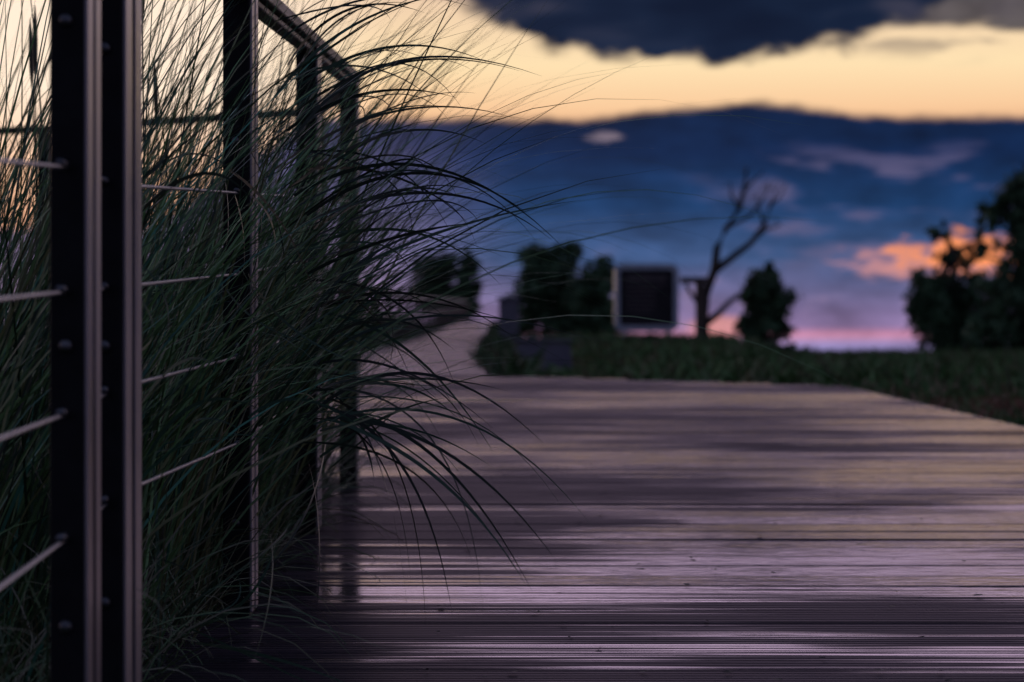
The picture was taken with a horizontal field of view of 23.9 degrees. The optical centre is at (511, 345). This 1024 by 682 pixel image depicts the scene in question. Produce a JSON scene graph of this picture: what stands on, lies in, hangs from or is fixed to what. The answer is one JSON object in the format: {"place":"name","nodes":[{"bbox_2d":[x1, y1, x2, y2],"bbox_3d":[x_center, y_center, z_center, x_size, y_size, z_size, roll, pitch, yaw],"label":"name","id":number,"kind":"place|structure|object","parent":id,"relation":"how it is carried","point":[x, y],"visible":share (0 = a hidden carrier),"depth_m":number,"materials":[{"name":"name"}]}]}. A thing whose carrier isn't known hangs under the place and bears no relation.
{"place":"outdoors","nodes":[
{"label":"outdoors","id":0,"kind":"place"},
{"bbox_2d":[0,324,1023,681],"bbox_3d":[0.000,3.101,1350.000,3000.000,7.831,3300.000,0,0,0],"label":"ground","id":1,"kind":"structure","parent":0,"point":[1016,398],"depth_m":11.84,"materials":[{"name":"green plant"}]},
{"bbox_2d":[0,0,361,681],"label":"cable railing","id":2,"kind":"object","parent":1,"relation":"on","point":[94,293],"visible":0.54,"depth_m":2.64,"materials":[{"name":"metal"}]},
{"bbox_2d":[365,306,420,338],"bbox_3d":[-2.668,-0.324,41.863,1.938,1.114,1.586,0,0,28],"label":"shrub","id":3,"kind":"object","parent":1,"relation":"on","point":[403,328],"visible":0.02,"depth_m":41.74,"materials":[{"name":"green plant"}]},
{"bbox_2d":[332,285,467,349],"bbox_3d":[-1.678,-0.662,57.200,0.169,2.067,70.480,0,0,0],"label":"wooden fence","id":4,"kind":"object","parent":1,"relation":"on","point":[444,310],"visible":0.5,"depth_m":50.76,"materials":[{"name":"brown wood"}]},
{"bbox_2d":[0,0,872,681],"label":"dune grass","id":5,"kind":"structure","parent":1,"relation":"on","point":[186,414],"depth_m":3.63,"materials":[{"name":"green plant"}]},
{"bbox_2d":[406,250,481,318],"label":"broadleaf tree","id":6,"kind":"object","parent":1,"relation":"on","point":[441,290],"visible":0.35,"depth_m":99.66,"materials":[{"name":"green plant"}]},
{"bbox_2d":[452,246,483,318],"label":"broadleaf tree","id":7,"kind":"object","parent":1,"relation":"on","point":[470,300],"visible":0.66,"depth_m":95.88,"materials":[{"name":"green plant"}]},
{"bbox_2d":[497,297,520,338],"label":"stone pillar","id":8,"kind":"structure","parent":1,"relation":"on","point":[506,311],"depth_m":34.00,"materials":[{"name":"stone"}]},
{"bbox_2d":[491,330,535,346],"bbox_3d":[-0.020,0.103,23.931,0.616,0.534,0.496,0,0,-31],"label":"shrub","id":9,"kind":"object","parent":1,"relation":"on","point":[520,335],"visible":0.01,"depth_m":23.98,"materials":[{"name":"green plant"}]},
{"bbox_2d":[511,339,572,373],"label":"concrete block","id":10,"kind":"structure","parent":1,"relation":"on","point":[561,351],"depth_m":17.03,"materials":[{"name":"grey concrete"}]},
{"bbox_2d":[503,240,585,338],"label":"broadleaf tree","id":11,"kind":"object","parent":1,"relation":"on","point":[542,306],"visible":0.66,"depth_m":69.42,"materials":[{"name":"green plant"}]},
{"bbox_2d":[142,319,1023,681],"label":"boardwalk","id":12,"kind":"structure","parent":1,"relation":"on","point":[598,597],"depth_m":4.80,"materials":[{"name":"brown wood"}]},
{"bbox_2d":[254,416,1018,680],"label":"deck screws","id":13,"kind":"object","parent":12,"relation":"on","point":[693,557],"visible":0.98,"depth_m":4.54,"materials":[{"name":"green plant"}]},
{"bbox_2d":[561,254,622,336],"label":"broadleaf tree","id":14,"kind":"object","parent":1,"relation":"on","point":[579,303],"visible":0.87,"depth_m":67.46,"materials":[{"name":"green plant"}]},
{"bbox_2d":[614,264,678,336],"bbox_3d":[2.226,-0.587,40.000,1.060,1.544,0.100,0,0,0],"label":"information sign","id":15,"kind":"object","parent":1,"relation":"on","point":[657,305],"visible":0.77,"depth_m":39.98,"materials":[{"name":"metal"}]},
{"bbox_2d":[557,334,809,352],"bbox_3d":[2.089,-0.007,30.031,3.211,0.325,0.979,0,0,-5],"label":"hedge","id":16,"kind":"object","parent":1,"relation":"on","point":[791,346],"visible":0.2,"depth_m":29.91,"materials":[{"name":"green plant"}]},
{"bbox_2d":[680,277,712,335],"bbox_3d":[3.205,-0.555,42.000,0.579,1.284,0.140,0,0,0],"label":"wooden signpost","id":17,"kind":"object","parent":1,"relation":"on","point":[698,298],"visible":0.83,"depth_m":41.94,"materials":[{"name":"brown wood"}]},
{"bbox_2d":[704,168,786,336],"bbox_3d":[4.381,-1.719,46.021,1.711,3.326,0.626,0,0,4],"label":"bare tree","id":18,"kind":"object","parent":1,"relation":"on","point":[717,266],"visible":0.96,"depth_m":46.02,"materials":[{"name":"brown plant"}]},
{"bbox_2d":[731,260,804,344],"bbox_3d":[6.204,-0.935,60.124,1.829,2.475,1.637,0,0,-38],"label":"cypress tree","id":19,"kind":"object","parent":1,"relation":"on","point":[765,297],"visible":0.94,"depth_m":59.81,"materials":[{"name":"green plant"}]},
{"bbox_2d":[901,220,1000,350],"bbox_3d":[11.295,-1.248,62.130,2.938,4.043,2.140,0,0,-21],"label":"broadleaf tree","id":20,"kind":"object","parent":1,"relation":"on","point":[938,308],"visible":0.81,"depth_m":61.62,"materials":[{"name":"green plant"}]},
{"bbox_2d":[959,163,1023,351],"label":"broadleaf tree","id":21,"kind":"object","parent":1,"relation":"on","point":[1005,331],"visible":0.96,"depth_m":57.66,"materials":[{"name":"green plant"}]},
{"bbox_2d":[0,0,1023,350],"label":"sky","id":22,"kind":"structure","parent":0,"point":[910,113],"materials":[{"name":"blue"}]},
{"bbox_2d":[361,318,1023,425],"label":"field grass","id":23,"kind":"structure","parent":0,"point":[869,369],"depth_m":14.84,"materials":[{"name":"green plant"}]}
]}

